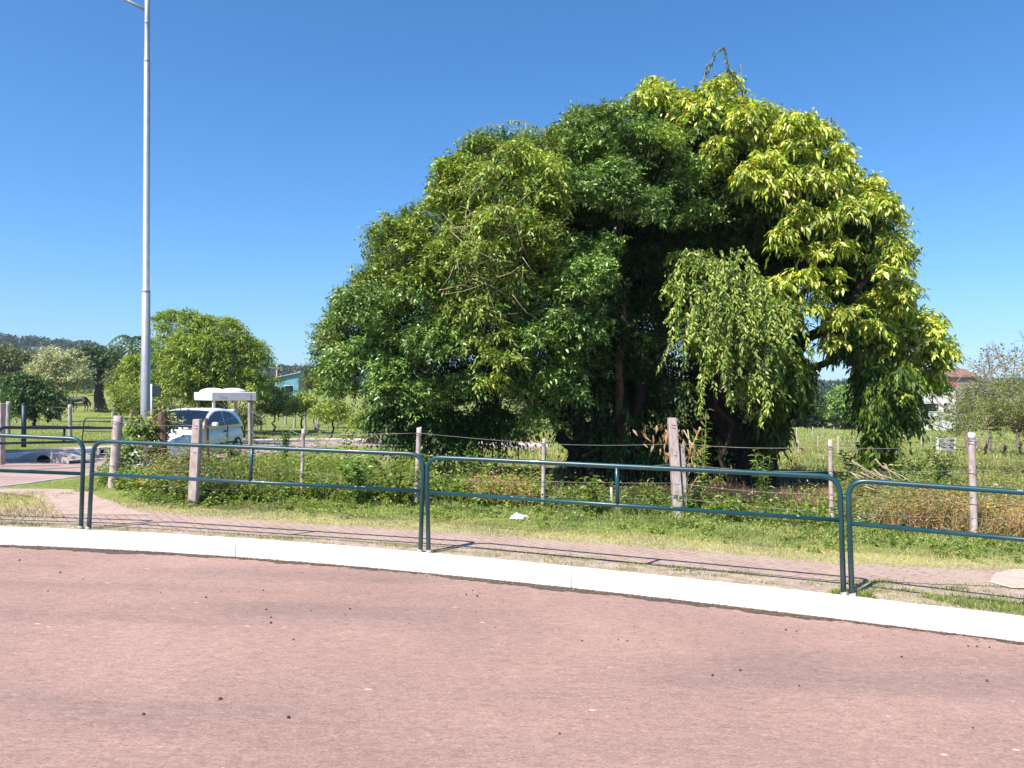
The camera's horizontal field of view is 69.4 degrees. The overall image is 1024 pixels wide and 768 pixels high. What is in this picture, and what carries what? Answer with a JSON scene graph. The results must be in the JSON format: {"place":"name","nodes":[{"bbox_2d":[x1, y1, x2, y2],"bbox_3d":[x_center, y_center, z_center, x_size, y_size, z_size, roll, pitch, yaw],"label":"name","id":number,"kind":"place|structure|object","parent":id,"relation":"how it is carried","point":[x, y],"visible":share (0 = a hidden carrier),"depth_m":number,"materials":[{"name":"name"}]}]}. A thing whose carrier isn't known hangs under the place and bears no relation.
{"place":"outdoors","nodes":[
{"label":"outdoors","id":0,"kind":"place"},
{"bbox_2d":[0,478,147,514],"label":"corner path","id":1,"kind":"structure","parent":0,"point":[67,503],"depth_m":10.51,"materials":[{"name":"concrete"}]},
{"bbox_2d":[5,438,541,452],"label":"footway","id":2,"kind":"structure","parent":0,"point":[26,450],"depth_m":23.64,"materials":[{"name":"grey concrete"}]},
{"bbox_2d":[0,442,547,484],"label":"side street","id":3,"kind":"structure","parent":0,"point":[45,465],"depth_m":17.40,"materials":[{"name":"grey asphalt"}]},
{"bbox_2d":[0,403,4,464],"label":"pink post","id":4,"kind":"object","parent":3,"relation":"on","point":[2,423],"visible":0.9,"depth_m":16.52,"materials":[{"name":"concrete"}]},
{"bbox_2d":[19,450,89,462],"bbox_3d":[-11.577,1.828,18.890,1.900,0.260,0.800,0,-1,24],"label":"drain inlet","id":5,"kind":"object","parent":3,"relation":"on","point":[66,456],"visible":0.97,"depth_m":18.60,"materials":[{"name":"concrete"}]},
{"bbox_2d":[131,400,242,463],"bbox_3d":[-8.829,1.260,20.276,2.030,1.754,3.728,0,0,4],"label":"parked car","id":6,"kind":"object","parent":3,"relation":"on","point":[212,415],"visible":0.34,"depth_m":20.09,"materials":[{"name":"silver metal"}]},
{"bbox_2d":[0,499,1008,586],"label":"sidewalk","id":7,"kind":"structure","parent":0,"point":[726,562],"depth_m":8.57,"materials":[{"name":"concrete"}]},
{"bbox_2d":[989,569,1023,587],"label":"concrete slab","id":8,"kind":"structure","parent":7,"relation":"on","point":[1010,578],"depth_m":7.64,"materials":[{"name":"beige concrete"}]},
{"bbox_2d":[0,341,1022,397],"bbox_3d":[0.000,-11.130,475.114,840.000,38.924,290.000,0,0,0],"label":"hill","id":9,"kind":"structure","parent":0,"point":[36,346],"depth_m":454.65,"materials":[{"name":"green plant"}]},
{"bbox_2d":[0,332,1023,397],"bbox_3d":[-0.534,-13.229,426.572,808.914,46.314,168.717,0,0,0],"label":"hill forest","id":10,"kind":"object","parent":9,"relation":"on","point":[8,338],"visible":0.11,"depth_m":453.85,"materials":[{"name":"green plant"}]},
{"bbox_2d":[0,547,1023,767],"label":"road","id":11,"kind":"structure","parent":0,"point":[448,676],"depth_m":5.09,"materials":[{"name":"asphalt"}]},
{"bbox_2d":[0,544,1023,646],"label":"gutter dirt","id":12,"kind":"structure","parent":11,"relation":"on","point":[558,588],"depth_m":7.48,"materials":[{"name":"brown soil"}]},
{"bbox_2d":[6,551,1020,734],"bbox_3d":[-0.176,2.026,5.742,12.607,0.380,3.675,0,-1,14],"label":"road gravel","id":13,"kind":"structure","parent":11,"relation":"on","point":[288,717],"depth_m":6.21,"materials":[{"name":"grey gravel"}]},
{"bbox_2d":[0,389,1023,560],"bbox_3d":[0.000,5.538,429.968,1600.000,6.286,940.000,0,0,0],"label":"ground","id":14,"kind":"structure","parent":0,"point":[110,493],"depth_m":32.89,"materials":[{"name":"green plant"}]},
{"bbox_2d":[0,340,42,408],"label":"bushy tree","id":15,"kind":"object","parent":14,"relation":"on","point":[11,363],"visible":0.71,"depth_m":97.44,"materials":[{"name":"green plant"}]},
{"bbox_2d":[21,403,26,446],"bbox_3d":[-15.697,1.387,23.767,0.158,1.540,0.158,0,0,0],"label":"dark post","id":16,"kind":"object","parent":14,"relation":"on","point":[23,414],"visible":0.67,"depth_m":23.71,"materials":[{"name":"teal metal"}]},
{"bbox_2d":[0,491,66,518],"bbox_3d":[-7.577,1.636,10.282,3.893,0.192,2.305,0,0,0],"label":"corner grass","id":17,"kind":"structure","parent":14,"relation":"on","point":[38,502],"depth_m":10.13,"materials":[{"name":"beige plant"}]},
{"bbox_2d":[0,370,74,425],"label":"dark shrub","id":18,"kind":"object","parent":14,"relation":"on","point":[24,386],"visible":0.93,"depth_m":48.89,"materials":[{"name":"green plant"}]},
{"bbox_2d":[0,426,112,444],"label":"street railing","id":19,"kind":"object","parent":14,"relation":"on","point":[64,428],"visible":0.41,"depth_m":16.49,"materials":[{"name":"teal metal"}]},
{"bbox_2d":[22,344,97,421],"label":"silver leaved tree","id":20,"kind":"object","parent":14,"relation":"on","point":[49,357],"visible":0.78,"depth_m":60.87,"materials":[{"name":"green plant"}]},
{"bbox_2d":[6,401,114,439],"bbox_3d":[-19.366,1.602,28.306,5.109,2.224,7.638,0,0,0],"label":"paddock fence","id":21,"kind":"object","parent":14,"relation":"on","point":[8,423],"visible":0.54,"depth_m":31.28,"materials":[{"name":"grey wood"}]},
{"bbox_2d":[65,396,90,411],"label":"horse","id":22,"kind":"object","parent":14,"relation":"on","point":[84,400],"visible":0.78,"depth_m":91.57},
{"bbox_2d":[60,344,130,411],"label":"umbrella tree","id":23,"kind":"object","parent":14,"relation":"on","point":[96,352],"visible":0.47,"depth_m":89.14,"materials":[{"name":"green plant"}]},
{"bbox_2d":[96,367,128,415],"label":"bushy tree","id":24,"kind":"object","parent":14,"relation":"on","point":[109,378],"visible":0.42,"depth_m":82.38,"materials":[{"name":"green plant"}]},
{"bbox_2d":[100,334,140,416],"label":"tree","id":25,"kind":"object","parent":14,"relation":"on","point":[132,341],"visible":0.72,"depth_m":74.47,"materials":[{"name":"green plant"}]},
{"bbox_2d":[102,379,140,415],"bbox_3d":[-14.138,1.177,27.012,1.580,2.712,2.146,0,0,0],"label":"young tree","id":26,"kind":"object","parent":14,"relation":"on","point":[128,405],"visible":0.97,"depth_m":26.56,"materials":[{"name":"green plant"}]},
{"bbox_2d":[96,410,158,471],"bbox_3d":[-6.955,1.349,13.420,0.878,1.771,0.722,0,0,0],"label":"post vine","id":27,"kind":"object","parent":14,"relation":"on","point":[132,432],"visible":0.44,"depth_m":13.40,"materials":[{"name":"green plant"}]},
{"bbox_2d":[110,353,160,419],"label":"lime tree","id":28,"kind":"object","parent":14,"relation":"on","point":[131,369],"visible":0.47,"depth_m":50.48,"materials":[{"name":"green plant"}]},
{"bbox_2d":[124,0,153,465],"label":"street lamp","id":29,"kind":"object","parent":14,"relation":"on","point":[145,402],"visible":0.83,"depth_m":17.99,"materials":[{"name":"metal"}]},
{"bbox_2d":[0,451,282,487],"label":"side kerb","id":30,"kind":"structure","parent":14,"relation":"on","point":[31,482],"depth_m":12.97,"materials":[{"name":"concrete"}]},
{"bbox_2d":[86,457,220,502],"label":"corner weeds","id":31,"kind":"object","parent":14,"relation":"on","point":[123,483],"visible":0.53,"depth_m":11.61,"materials":[{"name":"green plant"}]},
{"bbox_2d":[151,384,160,412],"bbox_3d":[-12.791,1.197,26.511,0.363,2.394,0.075,0,0,0],"label":"road sign","id":32,"kind":"object","parent":14,"relation":"on","point":[155,390],"visible":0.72,"depth_m":26.54,"materials":[{"name":"grey metal"}]},
{"bbox_2d":[131,463,186,498],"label":"bush","id":33,"kind":"object","parent":14,"relation":"on","point":[158,479],"visible":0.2,"depth_m":11.45,"materials":[{"name":"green plant"}]},
{"bbox_2d":[152,398,184,419],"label":"bush","id":34,"kind":"object","parent":14,"relation":"on","point":[167,405],"visible":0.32,"depth_m":43.33,"materials":[{"name":"green plant"}]},
{"bbox_2d":[134,307,288,410],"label":"lime tree","id":35,"kind":"object","parent":14,"relation":"on","point":[196,354],"visible":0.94,"depth_m":45.42,"materials":[{"name":"green plant"}]},
{"bbox_2d":[133,432,290,497],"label":"tall weeds by car","id":36,"kind":"object","parent":14,"relation":"on","point":[178,461],"visible":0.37,"depth_m":11.99,"materials":[{"name":"green plant"}]},
{"bbox_2d":[194,388,255,443],"bbox_3d":[-13.233,1.525,34.084,2.069,2.692,2.057,0,-1,-44],"label":"bus shelter","id":37,"kind":"object","parent":14,"relation":"on","point":[213,395],"visible":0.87,"depth_m":33.49,"materials":[{"name":"white paint"}]},
{"bbox_2d":[232,404,269,436],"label":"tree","id":38,"kind":"object","parent":14,"relation":"on","point":[257,420],"visible":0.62,"depth_m":41.08,"materials":[{"name":"green plant"}]},
{"bbox_2d":[253,383,296,431],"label":"tree","id":39,"kind":"object","parent":14,"relation":"on","point":[279,398],"visible":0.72,"depth_m":51.26,"materials":[{"name":"green plant"}]},
{"bbox_2d":[5,439,546,458],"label":"side kerb","id":40,"kind":"structure","parent":14,"relation":"on","point":[16,455],"depth_m":37.08,"materials":[{"name":"concrete"}]},
{"bbox_2d":[279,425,291,464],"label":"tall weed","id":41,"kind":"object","parent":14,"relation":"on","point":[283,439],"visible":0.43,"depth_m":15.56,"materials":[{"name":"green plant"}]},
{"bbox_2d":[274,372,308,403],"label":"house","id":42,"kind":"structure","parent":14,"relation":"on","point":[292,379],"depth_m":120.01,"materials":[{"name":"teal paint"}]},
{"bbox_2d":[280,388,322,433],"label":"tree","id":43,"kind":"object","parent":14,"relation":"on","point":[301,403],"visible":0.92,"depth_m":49.13,"materials":[{"name":"green plant"}]},
{"bbox_2d":[196,455,411,501],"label":"straw stems","id":44,"kind":"object","parent":14,"relation":"on","point":[274,486],"visible":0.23,"depth_m":11.68,"materials":[{"name":"plant"}]},
{"bbox_2d":[295,370,326,422],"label":"tree","id":45,"kind":"object","parent":14,"relation":"on","point":[307,383],"visible":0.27,"depth_m":61.02,"materials":[{"name":"green plant"}]},
{"bbox_2d":[199,424,438,506],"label":"green weeds","id":46,"kind":"object","parent":14,"relation":"on","point":[344,493],"visible":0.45,"depth_m":11.67,"materials":[{"name":"green plant"}]},
{"bbox_2d":[305,396,357,437],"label":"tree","id":47,"kind":"object","parent":14,"relation":"on","point":[329,413],"visible":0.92,"depth_m":42.95,"materials":[{"name":"green plant"}]},
{"bbox_2d":[328,454,376,503],"bbox_3d":[-2.379,1.435,11.146,0.733,0.805,0.997,0,0,0],"label":"tall weed","id":48,"kind":"object","parent":14,"relation":"on","point":[358,495],"visible":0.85,"depth_m":11.06,"materials":[{"name":"green plant"}]},
{"bbox_2d":[342,407,384,442],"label":"bush","id":49,"kind":"object","parent":14,"relation":"on","point":[353,420],"visible":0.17,"depth_m":39.08,"materials":[{"name":"green plant"}]},
{"bbox_2d":[363,449,432,504],"bbox_3d":[-1.762,1.404,11.161,1.078,0.904,1.037,0,0,0],"label":"tall weed","id":50,"kind":"object","parent":14,"relation":"on","point":[397,495],"visible":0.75,"depth_m":11.14,"materials":[{"name":"green plant"}]},
{"bbox_2d":[358,385,538,408],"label":"bushy tree","id":51,"kind":"object","parent":14,"relation":"on","point":[503,403],"visible":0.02,"depth_m":113.03,"materials":[{"name":"green plant"}]},
{"bbox_2d":[448,449,501,482],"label":"tall weed","id":52,"kind":"object","parent":14,"relation":"on","point":[473,470],"visible":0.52,"depth_m":12.99,"materials":[{"name":"green plant"}]},
{"bbox_2d":[407,458,554,508],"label":"weeds","id":53,"kind":"object","parent":14,"relation":"on","point":[438,485],"visible":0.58,"depth_m":11.72,"materials":[{"name":"green plant"}]},
{"bbox_2d":[430,461,566,495],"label":"bush","id":54,"kind":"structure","parent":14,"relation":"on","point":[538,470],"depth_m":17.09,"materials":[{"name":"plant"}]},
{"bbox_2d":[420,137,580,476],"bbox_3d":[-0.524,-1.158,14.002,2.737,6.625,3.500,0,-1,-29],"label":"creeper","id":55,"kind":"object","parent":14,"relation":"on","point":[480,217],"visible":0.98,"depth_m":13.26,"materials":[{"name":"green plant"}]},
{"bbox_2d":[461,465,553,506],"bbox_3d":[-0.107,1.649,12.100,1.571,0.668,1.660,0,0,0],"label":"bush","id":56,"kind":"object","parent":14,"relation":"on","point":[524,490],"visible":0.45,"depth_m":11.72,"materials":[{"name":"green plant"}]},
{"bbox_2d":[0,527,1023,641],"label":"kerb","id":57,"kind":"structure","parent":14,"relation":"on","point":[959,621],"depth_m":7.52,"materials":[{"name":"concrete"}]},
{"bbox_2d":[0,523,1023,616],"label":"verge dirt","id":58,"kind":"structure","parent":14,"relation":"on","point":[792,580],"depth_m":7.54,"materials":[{"name":"beige soil"}]},
{"bbox_2d":[0,433,85,528],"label":"street railing","id":59,"kind":"object","parent":58,"relation":"on","point":[81,473],"visible":0.93,"depth_m":8.76,"materials":[{"name":"teal metal"}]},
{"bbox_2d":[85,439,424,552],"bbox_3d":[-3.001,1.327,8.422,4.160,1.350,0.073,0,-1,9],"label":"street railing","id":60,"kind":"object","parent":58,"relation":"on","point":[252,448],"visible":0.94,"depth_m":8.40,"materials":[{"name":"teal metal"}]},
{"bbox_2d":[0,519,1023,615],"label":"verge tufts","id":61,"kind":"object","parent":58,"relation":"on","point":[679,569],"visible":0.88,"depth_m":7.60,"materials":[{"name":"green plant"}]},
{"bbox_2d":[425,455,847,595],"bbox_3d":[1.085,1.447,7.470,4.249,1.351,0.071,0,-1,17],"label":"street railing","id":62,"kind":"object","parent":58,"relation":"on","point":[832,479],"visible":0.91,"depth_m":7.37,"materials":[{"name":"teal metal"}]},
{"bbox_2d":[827,586,1023,614],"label":"verge grass","id":63,"kind":"structure","parent":58,"relation":"on","point":[964,601],"depth_m":6.72,"materials":[{"name":"green plant"}]},
{"bbox_2d":[846,479,1023,596],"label":"street railing","id":64,"kind":"object","parent":58,"relation":"on","point":[849,521],"visible":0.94,"depth_m":6.62,"materials":[{"name":"teal metal"}]},
{"bbox_2d":[5,438,1023,503],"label":"meadow grass","id":65,"kind":"structure","parent":14,"relation":"on","point":[528,457],"depth_m":24.43,"materials":[{"name":"green plant"}]},
{"bbox_2d":[7,419,1023,488],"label":"tall green grass","id":66,"kind":"structure","parent":14,"relation":"on","point":[817,465],"depth_m":27.15,"materials":[{"name":"plant"}]},
{"bbox_2d":[100,490,1023,571],"bbox_3d":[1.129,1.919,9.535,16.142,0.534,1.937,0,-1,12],"label":"dry grass","id":67,"kind":"structure","parent":14,"relation":"on","point":[532,531],"depth_m":9.28,"materials":[{"name":"green plant"}]},
{"bbox_2d":[108,402,1023,537],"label":"wire fence","id":68,"kind":"object","parent":14,"relation":"on","point":[678,479],"visible":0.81,"depth_m":11.08,"materials":[{"name":"concrete"}]},
{"bbox_2d":[122,413,175,450],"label":"post vine","id":69,"kind":"object","parent":68,"relation":"attached to","point":[150,434],"visible":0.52,"depth_m":13.79,"materials":[{"name":"green plant"}]},
{"bbox_2d":[138,405,185,466],"bbox_3d":[-6.664,1.318,13.943,0.948,1.832,0.763,0,0,0],"label":"post vine","id":70,"kind":"object","parent":68,"relation":"attached to","point":[169,427],"visible":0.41,"depth_m":13.94,"materials":[{"name":"green plant"}]},
{"bbox_2d":[118,487,1023,562],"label":"weeds","id":71,"kind":"object","parent":14,"relation":"on","point":[147,495],"visible":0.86,"depth_m":10.27,"materials":[{"name":"green plant"}]},
{"bbox_2d":[579,475,601,511],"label":"tall weed","id":72,"kind":"object","parent":14,"relation":"on","point":[589,493],"visible":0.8,"depth_m":10.94,"materials":[{"name":"green plant"}]},
{"bbox_2d":[545,495,673,514],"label":"grass in shade","id":73,"kind":"structure","parent":14,"relation":"on","point":[615,508],"depth_m":11.21,"materials":[{"name":"plant"}]},
{"bbox_2d":[632,480,669,504],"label":"tall weed","id":74,"kind":"object","parent":14,"relation":"on","point":[646,495],"visible":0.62,"depth_m":11.44,"materials":[{"name":"green plant"}]},
{"bbox_2d":[632,414,705,493],"bbox_3d":[2.914,1.333,13.543,1.282,1.618,0.958,0,-1,20],"label":"dry plant","id":75,"kind":"object","parent":14,"relation":"on","point":[665,436],"visible":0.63,"depth_m":13.47,"materials":[{"name":"brown plant"}]},
{"bbox_2d":[319,431,1023,495],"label":"seeding grass","id":76,"kind":"structure","parent":14,"relation":"on","point":[965,460],"depth_m":28.11,"materials":[{"name":"plant"}]},
{"bbox_2d":[536,467,845,506],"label":"shaded soil","id":77,"kind":"structure","parent":14,"relation":"on","point":[749,487],"depth_m":14.96,"materials":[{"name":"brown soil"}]},
{"bbox_2d":[300,96,763,482],"bbox_3d":[1.074,-1.797,16.645,11.683,10.055,7.518,0,0,0],"label":"leafy tree","id":78,"kind":"object","parent":77,"relation":"on","point":[639,214],"visible":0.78,"depth_m":14.88,"materials":[{"name":"green plant"}]},
{"bbox_2d":[688,409,712,498],"bbox_3d":[3.255,1.245,12.549,0.492,1.639,0.822,0,0,0],"label":"tall weed","id":79,"kind":"object","parent":77,"relation":"on","point":[703,474],"visible":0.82,"depth_m":12.61,"materials":[{"name":"green plant"}]},
{"bbox_2d":[649,246,817,483],"bbox_3d":[4.385,-0.169,14.949,3.411,5.106,2.814,0,0,0],"label":"weeping tree","id":80,"kind":"object","parent":77,"relation":"on","point":[719,342],"visible":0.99,"depth_m":14.17,"materials":[{"name":"green plant"}]},
{"bbox_2d":[622,46,968,483],"bbox_3d":[6.794,-2.547,17.028,9.054,10.434,5.681,0,0,0],"label":"long leaved tree","id":81,"kind":"object","parent":77,"relation":"on","point":[834,248],"visible":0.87,"depth_m":15.66,"materials":[{"name":"green plant"}]},
{"bbox_2d":[538,472,846,531],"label":"shaded weeds","id":82,"kind":"object","parent":14,"relation":"on","point":[718,505],"visible":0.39,"depth_m":11.20,"materials":[{"name":"green plant"}]},
{"bbox_2d":[747,448,775,505],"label":"tall weed","id":83,"kind":"object","parent":14,"relation":"on","point":[761,490],"visible":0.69,"depth_m":11.87,"materials":[{"name":"green plant"}]},
{"bbox_2d":[747,503,846,527],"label":"grass under tree","id":84,"kind":"structure","parent":14,"relation":"on","point":[761,511],"depth_m":10.66,"materials":[{"name":"plant"}]},
{"bbox_2d":[761,393,834,427],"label":"bushy tree","id":85,"kind":"object","parent":14,"relation":"on","point":[815,420],"visible":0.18,"depth_m":85.30,"materials":[{"name":"green plant"}]},
{"bbox_2d":[796,427,859,453],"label":"meadow fence","id":86,"kind":"object","parent":14,"relation":"on","point":[798,441],"visible":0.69,"depth_m":56.91,"materials":[{"name":"wood"}]},
{"bbox_2d":[774,478,891,512],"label":"pale grass","id":87,"kind":"structure","parent":14,"relation":"on","point":[826,493],"depth_m":14.15,"materials":[{"name":"plant"}]},
{"bbox_2d":[645,445,1023,497],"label":"scattered meadow weeds","id":88,"kind":"object","parent":14,"relation":"on","point":[824,469],"visible":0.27,"depth_m":25.40,"materials":[{"name":"green plant"}]},
{"bbox_2d":[819,382,863,428],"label":"bushy tree","id":89,"kind":"object","parent":14,"relation":"on","point":[834,408],"visible":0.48,"depth_m":82.23,"materials":[{"name":"green plant"}]},
{"bbox_2d":[851,458,925,497],"bbox_3d":[6.874,1.773,13.233,1.518,0.832,0.576,0,-1,18],"label":"stick pile","id":90,"kind":"object","parent":14,"relation":"on","point":[873,473],"visible":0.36,"depth_m":13.29,"materials":[{"name":"brown wood"}]},
{"bbox_2d":[835,451,963,495],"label":"meadow weeds","id":91,"kind":"object","parent":14,"relation":"on","point":[920,472],"visible":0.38,"depth_m":16.01,"materials":[{"name":"green plant"}]},
{"bbox_2d":[821,462,1023,534],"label":"olive weeds","id":92,"kind":"object","parent":14,"relation":"on","point":[866,493],"visible":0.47,"depth_m":11.09,"materials":[{"name":"green plant"}]},
{"bbox_2d":[903,423,948,467],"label":"broadleaf weed","id":93,"kind":"object","parent":14,"relation":"on","point":[934,448],"visible":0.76,"depth_m":26.43,"materials":[{"name":"green plant"}]},
{"bbox_2d":[918,381,959,429],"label":"house","id":94,"kind":"structure","parent":14,"relation":"on","point":[943,401],"depth_m":84.97,"materials":[{"name":"white paint"}]},
{"bbox_2d":[925,452,957,476],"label":"broadleaf weed","id":95,"kind":"object","parent":14,"relation":"on","point":[944,460],"visible":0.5,"depth_m":21.49,"materials":[{"name":"green plant"}]},
{"bbox_2d":[935,437,955,453],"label":"sign","id":96,"kind":"object","parent":14,"relation":"on","point":[949,447],"visible":0.66,"depth_m":46.44,"materials":[{"name":"white paint"}]},
{"bbox_2d":[887,475,1023,536],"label":"brown weeds","id":97,"kind":"object","parent":14,"relation":"on","point":[930,508],"visible":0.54,"depth_m":10.37,"materials":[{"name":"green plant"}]},
{"bbox_2d":[941,368,979,423],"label":"house","id":98,"kind":"structure","parent":14,"relation":"on","point":[963,379],"depth_m":100.01,"materials":[{"name":"red tile"}]},
{"bbox_2d":[919,343,1023,452],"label":"bare tree","id":99,"kind":"object","parent":14,"relation":"on","point":[984,377],"visible":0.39,"depth_m":45.91,"materials":[{"name":"grey plant"}]},
{"bbox_2d":[924,372,1023,441],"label":"olive tree","id":100,"kind":"object","parent":14,"relation":"on","point":[1011,417],"visible":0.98,"depth_m":26.04,"materials":[{"name":"green plant"}]},
{"bbox_2d":[925,343,1023,453],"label":"bare tree","id":101,"kind":"object","parent":14,"relation":"on","point":[990,438],"visible":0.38,"depth_m":49.71,"materials":[{"name":"grey plant"}]},
{"bbox_2d":[966,331,1023,445],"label":"bare tree","id":102,"kind":"object","parent":14,"relation":"on","point":[1017,438],"visible":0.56,"depth_m":58.77,"materials":[{"name":"green plant"}]},
{"bbox_2d":[0,0,1023,381],"label":"sky","id":103,"kind":"structure","parent":0,"point":[280,129],"materials":[{"name":"blue"}]},
{"bbox_2d":[5,412,1023,471],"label":"meadow grass","id":104,"kind":"structure","parent":0,"point":[807,436],"depth_m":48.24,"materials":[{"name":"green plant"}]},
{"bbox_2d":[859,491,1023,537],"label":"straw grass","id":105,"kind":"structure","parent":0,"point":[887,520],"depth_m":10.26,"materials":[{"name":"brown plant"}]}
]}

